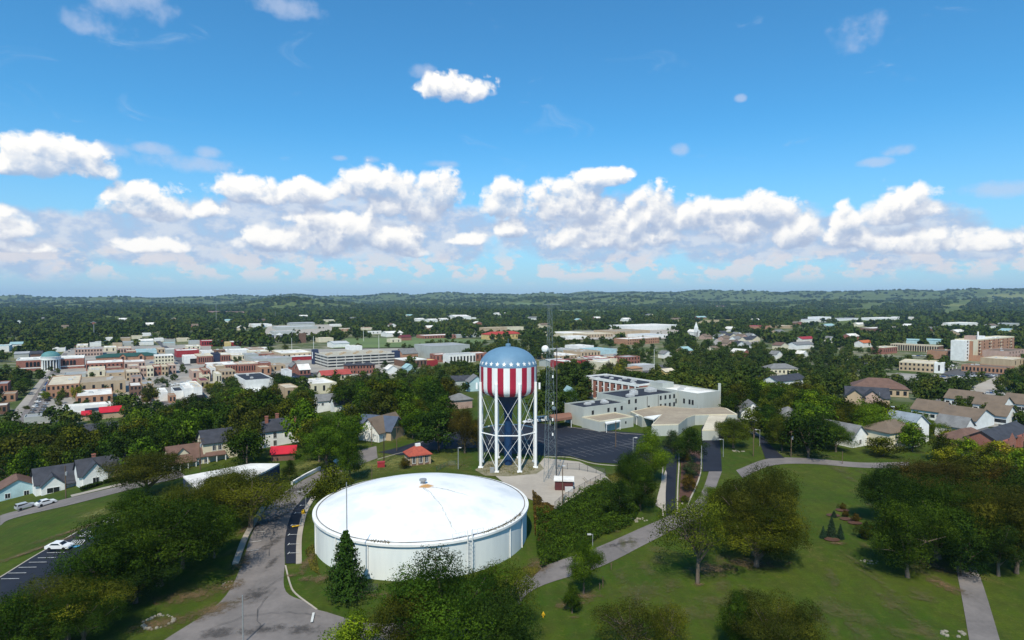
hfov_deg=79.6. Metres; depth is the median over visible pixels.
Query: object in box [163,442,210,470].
house
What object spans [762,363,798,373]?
apartment house
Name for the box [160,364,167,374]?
shop building
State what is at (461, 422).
tree
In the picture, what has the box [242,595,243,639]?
sign pole
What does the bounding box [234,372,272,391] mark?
shop building
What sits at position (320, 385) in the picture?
shop building
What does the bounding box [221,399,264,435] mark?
tree
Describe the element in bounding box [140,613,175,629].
stone ring
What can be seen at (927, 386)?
town woods
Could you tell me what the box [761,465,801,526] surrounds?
tree
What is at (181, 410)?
tree
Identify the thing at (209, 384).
tree
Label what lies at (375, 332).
shop building
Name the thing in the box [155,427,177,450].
tree
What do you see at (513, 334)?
shop building
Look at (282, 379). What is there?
tree
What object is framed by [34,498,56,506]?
parked car
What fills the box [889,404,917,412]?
tree
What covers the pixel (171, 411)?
tree
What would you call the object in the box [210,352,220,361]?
shop building
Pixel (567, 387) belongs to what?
house
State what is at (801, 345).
house
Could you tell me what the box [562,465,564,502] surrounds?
lamp post
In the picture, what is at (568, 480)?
equipment shelter
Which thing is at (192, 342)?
shop building
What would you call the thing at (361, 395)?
tree
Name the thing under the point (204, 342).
shop building
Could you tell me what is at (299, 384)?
tree
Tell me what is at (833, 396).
tree
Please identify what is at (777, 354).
house
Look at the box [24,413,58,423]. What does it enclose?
shop building
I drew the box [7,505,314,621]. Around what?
road markings
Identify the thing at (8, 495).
window
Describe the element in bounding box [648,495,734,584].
tree
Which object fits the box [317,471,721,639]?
park road
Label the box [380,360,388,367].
tree
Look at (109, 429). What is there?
tree
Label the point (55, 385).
shop building
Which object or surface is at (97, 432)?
tree
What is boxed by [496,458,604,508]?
concrete pad
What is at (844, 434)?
tree
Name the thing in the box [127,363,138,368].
shop building
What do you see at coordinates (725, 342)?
estate house
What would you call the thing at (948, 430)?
tree
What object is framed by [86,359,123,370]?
shop building
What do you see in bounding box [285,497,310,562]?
parking strip
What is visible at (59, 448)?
tree
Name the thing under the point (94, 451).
tree
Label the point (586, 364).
tree
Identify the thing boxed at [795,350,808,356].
house
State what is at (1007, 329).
house
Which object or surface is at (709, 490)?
tree
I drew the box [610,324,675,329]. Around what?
shop building
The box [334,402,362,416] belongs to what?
tree
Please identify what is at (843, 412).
tree
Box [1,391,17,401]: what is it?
shop building
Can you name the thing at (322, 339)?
shop building
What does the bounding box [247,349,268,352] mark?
shop building
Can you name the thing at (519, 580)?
tree
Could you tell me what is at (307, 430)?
tree
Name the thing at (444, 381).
tree
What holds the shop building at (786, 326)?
on the ground
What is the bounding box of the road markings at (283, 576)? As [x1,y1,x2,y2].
[215,521,658,627]
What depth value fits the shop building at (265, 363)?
537.31 m
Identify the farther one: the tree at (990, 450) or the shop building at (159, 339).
the shop building at (159, 339)
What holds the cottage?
on the ground
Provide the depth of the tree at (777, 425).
194.35 m
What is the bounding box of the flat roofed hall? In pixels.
[183,463,279,512]
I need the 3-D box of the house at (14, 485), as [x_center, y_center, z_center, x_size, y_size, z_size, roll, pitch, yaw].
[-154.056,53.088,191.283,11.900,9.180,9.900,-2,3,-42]
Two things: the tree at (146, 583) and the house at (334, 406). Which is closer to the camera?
the tree at (146, 583)
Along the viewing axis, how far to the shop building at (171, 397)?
379.22 m
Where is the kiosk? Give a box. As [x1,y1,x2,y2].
[626,366,642,371]
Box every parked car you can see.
[14,502,34,509]
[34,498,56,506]
[44,540,73,550]
[522,419,532,423]
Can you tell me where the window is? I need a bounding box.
[5,493,10,498]
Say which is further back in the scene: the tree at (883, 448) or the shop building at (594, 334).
the shop building at (594, 334)
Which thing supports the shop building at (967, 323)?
on the ground
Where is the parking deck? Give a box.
[311,349,399,367]
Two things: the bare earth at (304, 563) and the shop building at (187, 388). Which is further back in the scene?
the shop building at (187, 388)
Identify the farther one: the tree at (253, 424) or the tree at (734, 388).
the tree at (734, 388)
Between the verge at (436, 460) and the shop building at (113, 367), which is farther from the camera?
the shop building at (113, 367)
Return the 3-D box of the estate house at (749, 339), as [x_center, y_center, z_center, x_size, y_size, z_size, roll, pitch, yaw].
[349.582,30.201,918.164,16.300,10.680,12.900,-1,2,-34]
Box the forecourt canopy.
[627,363,654,370]
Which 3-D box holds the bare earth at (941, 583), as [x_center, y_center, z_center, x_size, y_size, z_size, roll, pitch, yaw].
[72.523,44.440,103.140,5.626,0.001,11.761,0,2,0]
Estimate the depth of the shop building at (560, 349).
719.52 m
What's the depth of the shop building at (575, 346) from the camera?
775.35 m
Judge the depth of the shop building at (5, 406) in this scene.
344.19 m
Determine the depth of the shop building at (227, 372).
484.28 m
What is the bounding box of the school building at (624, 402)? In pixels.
[549,374,736,439]
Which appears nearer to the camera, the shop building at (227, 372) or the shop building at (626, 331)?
the shop building at (227, 372)
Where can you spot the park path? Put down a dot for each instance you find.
(980, 623)
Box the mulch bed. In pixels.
[678,451,699,501]
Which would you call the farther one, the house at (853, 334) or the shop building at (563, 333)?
the shop building at (563, 333)
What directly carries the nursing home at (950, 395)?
on the ground
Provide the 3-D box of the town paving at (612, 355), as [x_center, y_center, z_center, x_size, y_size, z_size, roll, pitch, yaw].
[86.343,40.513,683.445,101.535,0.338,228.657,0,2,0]
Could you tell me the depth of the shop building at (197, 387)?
392.38 m
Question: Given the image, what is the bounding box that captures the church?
[687,322,700,336]
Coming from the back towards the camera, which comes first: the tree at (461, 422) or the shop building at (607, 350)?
the shop building at (607, 350)
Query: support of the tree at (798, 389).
on the ground
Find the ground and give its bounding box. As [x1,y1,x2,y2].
[0,289,1023,639]
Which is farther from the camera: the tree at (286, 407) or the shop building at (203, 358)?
the shop building at (203, 358)
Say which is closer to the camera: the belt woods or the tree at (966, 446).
the tree at (966, 446)
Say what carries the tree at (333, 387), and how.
on the ground
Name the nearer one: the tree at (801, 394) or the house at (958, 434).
the house at (958, 434)
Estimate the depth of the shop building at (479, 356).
643.60 m
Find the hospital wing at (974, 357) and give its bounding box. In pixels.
[948,354,1020,360]
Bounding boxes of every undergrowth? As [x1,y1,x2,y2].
[532,490,553,541]
[536,477,639,566]
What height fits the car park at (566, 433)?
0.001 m
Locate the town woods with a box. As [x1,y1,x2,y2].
[0,335,1023,428]
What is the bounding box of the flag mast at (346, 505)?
[346,482,346,529]
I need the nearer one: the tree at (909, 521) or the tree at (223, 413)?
the tree at (909, 521)
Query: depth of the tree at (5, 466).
207.31 m
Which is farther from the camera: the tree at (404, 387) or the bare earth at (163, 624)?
the tree at (404, 387)
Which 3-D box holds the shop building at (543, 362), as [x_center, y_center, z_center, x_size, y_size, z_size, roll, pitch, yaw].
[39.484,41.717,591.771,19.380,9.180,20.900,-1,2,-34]
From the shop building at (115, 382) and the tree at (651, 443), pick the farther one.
the shop building at (115, 382)
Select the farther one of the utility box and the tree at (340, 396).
the tree at (340, 396)
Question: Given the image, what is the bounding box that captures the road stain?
[207,629,226,635]
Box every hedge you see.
[79,481,102,490]
[103,476,118,483]
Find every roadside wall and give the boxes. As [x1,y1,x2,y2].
[232,506,265,564]
[291,467,320,483]
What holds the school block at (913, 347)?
on the ground
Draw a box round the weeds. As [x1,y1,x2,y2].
[305,462,623,577]
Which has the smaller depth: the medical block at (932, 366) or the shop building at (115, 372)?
the shop building at (115, 372)
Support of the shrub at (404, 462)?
on the verge at (436, 460)
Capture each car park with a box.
[0,523,111,628]
[295,374,312,377]
[381,433,475,454]
[477,423,675,463]
[890,373,970,380]
[943,369,995,376]
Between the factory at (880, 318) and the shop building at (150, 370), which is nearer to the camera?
the shop building at (150, 370)
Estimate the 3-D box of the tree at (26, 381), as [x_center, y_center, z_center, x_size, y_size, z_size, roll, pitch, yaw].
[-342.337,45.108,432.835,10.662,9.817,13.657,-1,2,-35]
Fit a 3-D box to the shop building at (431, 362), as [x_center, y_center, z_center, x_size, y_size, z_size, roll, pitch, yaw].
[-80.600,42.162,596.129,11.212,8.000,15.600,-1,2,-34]
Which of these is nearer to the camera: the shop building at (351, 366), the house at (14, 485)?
the house at (14, 485)
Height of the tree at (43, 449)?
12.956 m
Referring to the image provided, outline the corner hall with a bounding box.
[154,354,173,363]
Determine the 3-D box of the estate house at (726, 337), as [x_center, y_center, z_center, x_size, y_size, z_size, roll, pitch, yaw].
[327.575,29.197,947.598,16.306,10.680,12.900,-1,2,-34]
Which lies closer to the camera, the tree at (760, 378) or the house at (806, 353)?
the tree at (760, 378)
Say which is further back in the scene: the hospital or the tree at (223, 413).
the hospital
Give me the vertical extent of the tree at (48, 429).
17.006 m
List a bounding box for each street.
[0,470,184,524]
[17,353,67,423]
[149,335,190,364]
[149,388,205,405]
[737,418,765,439]
[971,376,997,394]
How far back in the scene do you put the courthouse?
551.20 m
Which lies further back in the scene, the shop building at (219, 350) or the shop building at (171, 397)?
the shop building at (219, 350)
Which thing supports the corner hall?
on the town paving at (183, 376)
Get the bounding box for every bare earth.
[7,537,68,558]
[45,524,94,539]
[129,617,183,631]
[154,587,226,603]
[184,598,239,619]
[223,579,242,589]
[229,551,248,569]
[299,554,313,572]
[311,575,326,581]
[529,558,546,575]
[578,592,600,597]
[691,561,735,575]
[731,557,789,567]
[912,558,951,572]
[926,577,962,592]
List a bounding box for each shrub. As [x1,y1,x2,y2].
[398,457,409,468]
[561,581,582,612]
[679,451,690,460]
[680,460,703,476]
[680,474,697,491]
[680,495,690,501]
[836,503,846,508]
[842,510,848,516]
[850,513,861,521]
[852,521,872,538]
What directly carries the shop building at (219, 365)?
on the ground
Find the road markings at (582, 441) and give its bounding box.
[419,431,644,462]
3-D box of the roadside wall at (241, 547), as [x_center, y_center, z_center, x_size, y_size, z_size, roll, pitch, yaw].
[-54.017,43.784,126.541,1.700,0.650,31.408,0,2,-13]
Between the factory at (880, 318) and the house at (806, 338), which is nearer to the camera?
the house at (806, 338)
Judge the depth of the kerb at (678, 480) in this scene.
163.05 m
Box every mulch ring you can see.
[824,537,839,540]
[840,517,852,520]
[848,521,861,523]
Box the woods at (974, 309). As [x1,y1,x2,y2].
[0,288,1023,321]
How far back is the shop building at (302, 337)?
907.54 m
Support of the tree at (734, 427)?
on the ground
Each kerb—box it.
[0,522,95,576]
[285,565,317,609]
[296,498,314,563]
[546,456,644,465]
[669,435,679,512]
[688,466,701,504]
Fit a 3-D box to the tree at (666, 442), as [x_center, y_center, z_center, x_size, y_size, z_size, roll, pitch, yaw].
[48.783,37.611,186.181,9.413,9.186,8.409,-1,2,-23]
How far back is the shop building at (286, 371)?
504.35 m
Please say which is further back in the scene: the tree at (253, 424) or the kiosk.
the kiosk
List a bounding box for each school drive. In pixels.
[665,450,676,514]
[701,425,721,470]
[758,436,783,458]
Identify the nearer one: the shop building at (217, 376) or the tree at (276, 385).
the tree at (276, 385)
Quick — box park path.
[953,553,999,639]
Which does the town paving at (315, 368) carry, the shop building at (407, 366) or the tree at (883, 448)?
the shop building at (407, 366)
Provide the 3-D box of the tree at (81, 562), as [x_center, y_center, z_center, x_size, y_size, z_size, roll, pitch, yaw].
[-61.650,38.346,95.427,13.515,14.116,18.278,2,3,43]
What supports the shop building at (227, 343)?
on the ground
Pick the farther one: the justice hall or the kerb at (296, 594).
the justice hall
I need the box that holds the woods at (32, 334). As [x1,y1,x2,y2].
[0,313,1023,353]
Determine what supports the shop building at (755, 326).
on the ground
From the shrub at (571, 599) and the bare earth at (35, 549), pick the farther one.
the bare earth at (35, 549)
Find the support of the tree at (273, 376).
on the ground
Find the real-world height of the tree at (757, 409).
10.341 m
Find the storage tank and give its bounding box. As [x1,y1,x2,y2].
[312,473,528,580]
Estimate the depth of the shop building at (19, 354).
672.39 m
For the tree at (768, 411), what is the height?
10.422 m
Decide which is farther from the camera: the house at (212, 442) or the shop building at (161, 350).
the shop building at (161, 350)
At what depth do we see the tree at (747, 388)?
262.40 m
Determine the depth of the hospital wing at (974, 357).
640.08 m
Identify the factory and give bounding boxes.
[800,316,857,322]
[861,317,913,319]
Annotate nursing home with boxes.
[910,398,951,419]
[937,404,994,428]
[943,389,983,404]
[971,394,1014,407]
[984,403,1016,424]
[1005,392,1023,411]
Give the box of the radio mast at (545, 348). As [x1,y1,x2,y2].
[542,301,556,480]
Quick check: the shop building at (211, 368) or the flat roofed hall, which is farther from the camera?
the shop building at (211, 368)
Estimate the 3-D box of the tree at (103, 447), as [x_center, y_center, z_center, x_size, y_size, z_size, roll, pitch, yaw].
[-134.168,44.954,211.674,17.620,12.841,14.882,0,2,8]
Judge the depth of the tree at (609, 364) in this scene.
528.55 m
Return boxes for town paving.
[12,344,210,423]
[192,348,400,383]
[265,324,332,337]
[551,348,617,367]
[565,330,678,339]
[714,339,757,344]
[984,392,1017,426]
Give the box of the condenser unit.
[565,486,572,491]
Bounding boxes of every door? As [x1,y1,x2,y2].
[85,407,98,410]
[190,358,196,363]
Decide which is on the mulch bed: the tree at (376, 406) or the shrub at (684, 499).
the shrub at (684, 499)
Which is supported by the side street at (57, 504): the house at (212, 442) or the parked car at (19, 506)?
the parked car at (19, 506)
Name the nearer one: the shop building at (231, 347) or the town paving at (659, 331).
the shop building at (231, 347)
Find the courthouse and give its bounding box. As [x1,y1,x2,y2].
[16,351,84,370]
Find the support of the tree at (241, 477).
on the ground
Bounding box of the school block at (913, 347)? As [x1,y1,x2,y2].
[890,343,942,351]
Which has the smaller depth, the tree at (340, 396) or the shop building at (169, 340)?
the tree at (340, 396)
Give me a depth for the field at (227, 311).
2757.99 m
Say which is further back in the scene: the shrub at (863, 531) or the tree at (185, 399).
the tree at (185, 399)
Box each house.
[0,473,32,501]
[30,463,75,495]
[72,453,126,487]
[84,421,118,430]
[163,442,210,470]
[196,427,237,463]
[255,413,298,447]
[314,393,332,412]
[329,396,353,411]
[356,414,404,440]
[358,411,404,441]
[403,443,431,465]
[447,393,472,408]
[451,375,470,384]
[465,374,478,391]
[538,323,548,327]
[563,385,572,402]
[675,346,692,353]
[699,334,711,338]
[718,335,729,340]
[720,339,730,345]
[729,336,740,340]
[731,348,748,352]
[737,341,751,347]
[737,399,758,419]
[739,337,752,341]
[749,335,759,340]
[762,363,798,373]
[769,350,782,358]
[772,342,787,349]
[779,406,792,419]
[788,341,813,349]
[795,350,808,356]
[796,336,812,341]
[827,419,868,447]
[843,386,890,406]
[844,333,858,338]
[852,322,864,326]
[863,419,921,448]
[887,410,930,441]
[936,427,978,447]
[950,329,963,334]
[999,328,1012,331]
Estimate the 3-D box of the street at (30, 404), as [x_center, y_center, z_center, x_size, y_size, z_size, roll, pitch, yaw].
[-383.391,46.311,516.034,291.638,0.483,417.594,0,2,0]
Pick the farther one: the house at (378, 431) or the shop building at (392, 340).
the shop building at (392, 340)
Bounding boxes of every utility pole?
[65,465,67,498]
[195,438,203,470]
[393,426,398,450]
[789,431,793,456]
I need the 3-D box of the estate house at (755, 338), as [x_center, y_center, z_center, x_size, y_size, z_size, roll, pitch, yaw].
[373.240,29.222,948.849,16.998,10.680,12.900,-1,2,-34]
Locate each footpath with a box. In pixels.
[71,483,127,496]
[657,470,666,510]
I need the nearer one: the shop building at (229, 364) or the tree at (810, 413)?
the tree at (810, 413)
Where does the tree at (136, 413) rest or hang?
on the ground
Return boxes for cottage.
[934,413,976,434]
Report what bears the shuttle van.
on the ground
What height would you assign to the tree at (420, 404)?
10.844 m
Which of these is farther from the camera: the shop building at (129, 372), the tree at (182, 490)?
the shop building at (129, 372)
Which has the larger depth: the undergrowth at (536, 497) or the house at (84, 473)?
the house at (84, 473)
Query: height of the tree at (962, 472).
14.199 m
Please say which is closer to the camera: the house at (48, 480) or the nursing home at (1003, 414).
the house at (48, 480)
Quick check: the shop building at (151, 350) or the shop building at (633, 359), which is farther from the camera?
the shop building at (151, 350)
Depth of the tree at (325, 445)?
169.07 m
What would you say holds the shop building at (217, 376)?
on the ground
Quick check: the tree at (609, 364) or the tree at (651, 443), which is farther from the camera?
the tree at (609, 364)
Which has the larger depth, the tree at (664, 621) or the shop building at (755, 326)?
the shop building at (755, 326)
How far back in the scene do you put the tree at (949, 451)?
170.68 m
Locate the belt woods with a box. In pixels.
[0,326,1023,423]
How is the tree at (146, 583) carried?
on the ground
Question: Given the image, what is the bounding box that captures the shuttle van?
[537,415,548,421]
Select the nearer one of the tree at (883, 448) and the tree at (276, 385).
the tree at (883, 448)
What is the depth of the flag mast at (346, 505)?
97.94 m
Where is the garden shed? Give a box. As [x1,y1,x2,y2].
[269,445,297,460]
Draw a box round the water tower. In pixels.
[476,343,539,472]
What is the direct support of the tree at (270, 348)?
on the ground
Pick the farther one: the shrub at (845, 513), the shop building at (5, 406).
the shop building at (5, 406)
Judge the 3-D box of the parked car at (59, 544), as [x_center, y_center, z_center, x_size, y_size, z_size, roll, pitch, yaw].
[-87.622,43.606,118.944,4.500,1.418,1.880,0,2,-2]
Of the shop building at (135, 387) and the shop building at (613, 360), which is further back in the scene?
the shop building at (613, 360)
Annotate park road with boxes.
[165,446,377,639]
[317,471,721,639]
[736,457,908,477]
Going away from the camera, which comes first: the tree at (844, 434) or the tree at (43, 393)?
the tree at (844, 434)
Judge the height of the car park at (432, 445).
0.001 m
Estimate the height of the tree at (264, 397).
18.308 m
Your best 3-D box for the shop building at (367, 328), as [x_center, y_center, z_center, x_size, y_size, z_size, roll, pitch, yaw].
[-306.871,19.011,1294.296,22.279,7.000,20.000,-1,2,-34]
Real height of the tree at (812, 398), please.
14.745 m
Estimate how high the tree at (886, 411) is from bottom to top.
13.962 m
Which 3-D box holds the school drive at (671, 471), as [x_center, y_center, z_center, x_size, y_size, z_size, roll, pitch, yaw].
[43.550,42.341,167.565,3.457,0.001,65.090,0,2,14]
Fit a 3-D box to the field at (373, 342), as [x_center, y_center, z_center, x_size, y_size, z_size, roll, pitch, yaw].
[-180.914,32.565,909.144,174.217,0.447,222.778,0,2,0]
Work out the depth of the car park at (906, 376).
506.49 m
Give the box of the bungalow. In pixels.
[763,373,803,384]
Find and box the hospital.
[950,332,1013,360]
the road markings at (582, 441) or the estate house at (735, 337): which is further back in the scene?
the estate house at (735, 337)
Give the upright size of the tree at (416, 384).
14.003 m
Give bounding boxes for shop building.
[0,344,11,351]
[0,380,10,392]
[0,402,9,413]
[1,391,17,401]
[9,342,23,347]
[14,351,29,358]
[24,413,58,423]
[30,351,43,356]
[46,374,81,398]
[52,347,65,351]
[63,401,110,411]
[64,371,85,376]
[75,347,102,355]
[76,343,87,346]
[76,387,112,402]
[79,375,125,392]
[81,410,91,420]
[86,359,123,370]
[88,366,104,376]
[90,341,100,346]
[95,352,154,359]
[99,405,123,418]
[104,345,116,351]
[105,369,124,376]
[106,365,121,369]
[112,342,121,346]
[117,346,131,352]
[120,337,130,340]
[122,341,137,345]
[123,359,144,368]
[125,350,135,352]
[125,368,139,380]
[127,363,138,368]
[129,382,141,395]
[130,374,141,382]
[131,335,141,338]
[135,348,156,353]
[138,339,153,344]
[139,366,146,376]
[141,380,153,391]
[146,365,153,376]
[152,364,160,375]
[154,338,163,341]
[156,347,164,352]
[157,388,167,400]
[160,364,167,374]
[163,342,174,345]
[164,338,174,341]
[164,348,174,353]
[166,363,175,373]
[168,393,175,402]
[171,386,182,398]
[174,348,198,356]
[176,338,188,341]
[179,382,192,398]
[182,354,196,363]
[185,345,199,348]
[187,381,204,397]
[188,340,199,344]
[189,368,201,378]
[194,353,212,363]
[197,377,208,387]
[199,348,248,352]
[199,367,209,373]
[199,373,209,379]
[200,340,222,345]
[205,361,236,372]
[206,365,215,378]
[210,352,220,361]
[212,349,224,352]
[213,363,224,370]
[213,371,221,381]
[217,368,235,380]
[220,352,229,361]
[223,346,240,348]
[224,341,230,346]
[229,353,243,359]
[233,361,258,372]
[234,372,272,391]
[242,352,258,360]
[244,347,263,349]
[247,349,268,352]
[248,355,291,362]
[249,323,271,327]
[254,352,273,355]
[255,365,270,374]
[258,361,270,365]
[270,330,295,335]
[271,363,284,370]
[272,325,316,329]
[272,349,311,360]
[278,383,297,397]
[281,368,291,376]
[287,322,314,325]
[288,362,296,372]
[294,364,310,374]
[299,333,305,342]
[307,377,336,393]
[315,337,332,341]
[317,369,351,379]
[327,341,348,347]
[329,324,341,326]
[343,362,355,373]
[345,345,361,349]
[354,362,364,373]
[360,327,371,329]
[363,362,375,373]
[368,331,381,333]
[381,331,402,336]
[383,364,397,373]
[387,338,400,342]
[394,357,426,366]
[398,335,411,339]
[398,348,417,357]
[401,363,413,370]
[416,334,455,338]
[424,319,437,321]
[427,358,437,365]
[430,353,443,361]
[448,315,470,318]
[455,333,480,337]
[471,352,486,360]
[479,327,506,331]
[481,331,520,339]
[507,326,523,329]
[536,352,580,358]
[538,358,561,366]
[545,331,584,335]
[549,348,578,351]
[550,359,580,367]
[560,335,586,338]
[563,349,599,356]
[565,344,593,348]
[566,357,592,362]
[573,332,612,337]
[579,347,616,354]
[583,355,613,360]
[590,360,608,369]
[594,329,649,334]
[601,356,616,363]
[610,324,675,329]
[612,337,658,344]
[614,355,639,363]
[628,333,666,337]
[658,350,671,357]
[659,368,673,373]
[749,325,770,328]
[769,325,792,327]
[850,377,909,397]
[854,340,872,347]
[860,326,892,330]
[871,346,896,353]
[906,339,919,343]
[926,338,942,343]
[927,349,950,358]
[951,322,977,325]
[964,421,1023,453]
[980,356,1023,366]
[982,348,1023,356]
[998,323,1019,325]
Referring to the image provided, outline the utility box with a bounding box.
[377,461,384,467]
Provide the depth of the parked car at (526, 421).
236.80 m
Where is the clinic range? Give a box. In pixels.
[961,363,1014,373]
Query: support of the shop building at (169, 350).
on the ground
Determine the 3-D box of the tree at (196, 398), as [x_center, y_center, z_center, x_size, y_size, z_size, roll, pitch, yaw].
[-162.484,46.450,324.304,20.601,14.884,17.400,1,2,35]
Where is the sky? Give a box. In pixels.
[0,0,1023,297]
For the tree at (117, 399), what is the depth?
344.99 m
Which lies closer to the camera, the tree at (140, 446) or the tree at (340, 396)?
the tree at (140, 446)
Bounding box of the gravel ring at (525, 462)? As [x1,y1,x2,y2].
[476,458,543,475]
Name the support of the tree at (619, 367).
on the ground
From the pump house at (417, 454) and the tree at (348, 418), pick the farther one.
the tree at (348, 418)
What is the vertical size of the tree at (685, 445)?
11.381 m
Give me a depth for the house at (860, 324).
1518.71 m
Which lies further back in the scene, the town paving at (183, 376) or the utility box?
the town paving at (183, 376)
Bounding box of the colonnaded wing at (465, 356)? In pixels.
[443,352,475,362]
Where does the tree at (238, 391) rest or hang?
on the ground
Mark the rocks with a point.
(961, 632)
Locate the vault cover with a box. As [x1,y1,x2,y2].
[583,476,607,483]
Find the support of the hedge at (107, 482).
on the ground
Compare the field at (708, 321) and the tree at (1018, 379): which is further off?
the field at (708, 321)
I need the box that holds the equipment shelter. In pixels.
[554,476,574,489]
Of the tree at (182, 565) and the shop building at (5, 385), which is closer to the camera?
the tree at (182, 565)
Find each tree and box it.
[0,420,33,451]
[0,421,51,461]
[0,435,25,478]
[0,453,36,480]
[0,568,141,639]
[0,584,61,639]
[4,445,52,476]
[11,419,34,427]
[16,421,56,438]
[20,377,34,386]
[27,423,55,439]
[33,443,57,466]
[37,423,94,446]
[38,390,50,398]
[38,575,133,639]
[42,426,84,465]
[42,524,177,596]
[44,425,101,464]
[53,419,84,431]
[59,441,97,463]
[64,492,244,586]
[69,383,84,399]
[85,429,104,439]
[86,410,102,423]
[88,438,106,456]
[88,482,161,536]
[92,416,120,439]
[92,449,199,493]
[95,428,125,455]
[96,551,186,603]
[102,424,164,461]
[105,389,125,405]
[110,416,151,438]
[117,407,152,427]
[119,436,164,469]
[122,424,171,455]
[131,408,173,433]
[140,383,160,403]
[143,505,216,568]
[153,478,222,536]
[154,399,185,413]
[154,405,178,414]
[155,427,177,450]
[159,407,201,448]
[160,406,175,416]
[171,407,186,434]
[172,407,217,443]
[179,393,197,405]
[182,400,214,412]
[186,395,216,404]
[186,465,265,514]
[194,459,240,499]
[198,407,216,428]
[200,504,238,558]
[201,401,225,412]
[203,383,214,388]
[204,409,228,428]
[208,389,255,407]
[208,469,302,528]
[209,401,264,428]
[210,417,235,428]
[212,386,239,400]
[215,392,230,402]
[216,387,248,402]
[220,419,264,458]
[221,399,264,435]
[225,389,257,402]
[225,428,269,465]
[234,388,280,415]
[248,387,281,413]
[250,402,282,420]
[265,346,274,351]
[267,371,280,379]
[267,386,282,397]
[269,373,289,384]
[269,397,297,419]
[271,383,281,393]
[279,398,318,446]
[280,459,297,480]
[285,396,314,415]
[286,390,295,396]
[287,389,308,402]
[288,389,319,410]
[290,377,298,385]
[290,411,357,469]
[292,416,333,449]
[294,381,306,389]
[294,418,345,461]
[296,459,353,502]
[305,389,317,396]
[317,607,384,639]
[321,530,373,604]
[326,378,350,392]
[331,384,357,408]
[331,409,372,433]
[331,420,362,437]
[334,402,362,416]
[335,426,366,481]
[343,379,360,400]
[351,386,382,414]
[353,391,400,414]
[354,378,397,393]
[354,381,364,401]
[359,375,401,400]
[365,576,454,639]
[366,543,519,639]
[371,392,401,411]
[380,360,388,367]
[391,380,418,395]
[391,389,419,405]
[396,400,427,427]
[398,408,425,438]
[408,399,428,415]
[411,376,434,392]
[412,404,456,450]
[414,382,428,400]
[420,380,448,408]
[423,394,441,411]
[426,382,450,399]
[426,393,458,417]
[441,377,449,393]
[445,380,460,395]
[446,405,487,452]
[457,579,544,639]
[460,557,544,619]
[471,417,491,447]
[563,538,606,593]
[564,389,579,401]
[580,360,595,369]
[586,596,680,639]
[600,479,635,514]
[604,360,613,369]
[613,363,622,372]
[614,449,648,499]
[619,466,659,510]
[633,424,674,474]
[642,598,691,639]
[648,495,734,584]
[660,429,679,456]
[669,425,709,461]
[695,484,719,503]
[707,478,744,529]
[712,504,818,567]
[713,416,752,447]
[713,462,811,555]
[713,586,753,639]
[717,392,749,412]
[717,586,833,639]
[722,382,757,397]
[725,382,748,412]
[738,386,764,405]
[740,406,767,437]
[746,378,762,402]
[752,397,782,413]
[753,403,777,418]
[754,376,767,382]
[756,380,772,394]
[759,404,776,418]
[759,414,784,436]
[760,382,797,401]
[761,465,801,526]
[764,411,803,450]
[765,385,787,407]
[769,393,794,408]
[774,408,840,457]
[775,381,793,391]
[782,392,798,408]
[787,388,805,395]
[788,388,821,407]
[790,380,806,390]
[792,389,824,414]
[794,401,842,419]
[798,383,812,389]
[801,409,816,419]
[809,383,828,398]
[809,412,840,430]
[818,526,825,538]
[819,394,843,410]
[820,419,860,451]
[822,395,857,419]
[826,516,837,537]
[827,395,845,403]
[832,402,872,423]
[835,524,845,539]
[845,400,909,426]
[847,397,896,420]
[854,460,920,524]
[857,394,899,410]
[860,469,1012,559]
[861,494,976,577]
[864,436,908,455]
[874,455,973,500]
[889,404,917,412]
[894,420,928,450]
[902,455,1020,503]
[910,410,951,435]
[915,430,927,447]
[923,446,959,465]
[927,431,958,460]
[929,426,956,435]
[929,485,1022,557]
[930,512,997,579]
[945,454,988,477]
[951,436,981,455]
[962,475,1023,573]
[969,458,1018,501]
[969,509,1023,576]
[971,440,1023,460]
[971,443,1008,459]
[971,455,1013,472]
[985,465,1023,516]
[987,449,1015,472]
[1004,374,1023,388]
[1005,447,1023,473]
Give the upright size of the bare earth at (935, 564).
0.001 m
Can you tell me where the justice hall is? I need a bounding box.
[414,342,469,358]
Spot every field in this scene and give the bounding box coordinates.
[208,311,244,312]
[335,338,446,347]
[411,339,485,344]
[698,319,730,322]
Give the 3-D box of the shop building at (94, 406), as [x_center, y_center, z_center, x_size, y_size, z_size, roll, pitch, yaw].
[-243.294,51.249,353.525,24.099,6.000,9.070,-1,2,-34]
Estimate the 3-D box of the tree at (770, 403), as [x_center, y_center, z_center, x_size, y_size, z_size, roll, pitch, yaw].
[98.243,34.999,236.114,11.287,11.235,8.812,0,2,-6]
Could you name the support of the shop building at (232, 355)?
on the town paving at (315, 368)
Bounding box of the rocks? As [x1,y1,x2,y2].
[940,630,965,637]
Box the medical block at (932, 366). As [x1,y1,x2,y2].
[899,359,944,372]
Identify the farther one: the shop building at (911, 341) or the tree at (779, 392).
the shop building at (911, 341)
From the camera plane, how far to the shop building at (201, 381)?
442.00 m
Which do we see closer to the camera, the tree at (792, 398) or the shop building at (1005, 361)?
the tree at (792, 398)
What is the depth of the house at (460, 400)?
270.80 m
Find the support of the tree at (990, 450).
on the ground
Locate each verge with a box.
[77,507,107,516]
[280,454,334,474]
[308,451,471,492]
[381,428,439,442]
[595,470,660,495]
[762,448,838,457]
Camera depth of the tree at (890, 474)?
129.58 m
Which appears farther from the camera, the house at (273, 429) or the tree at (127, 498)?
the house at (273, 429)

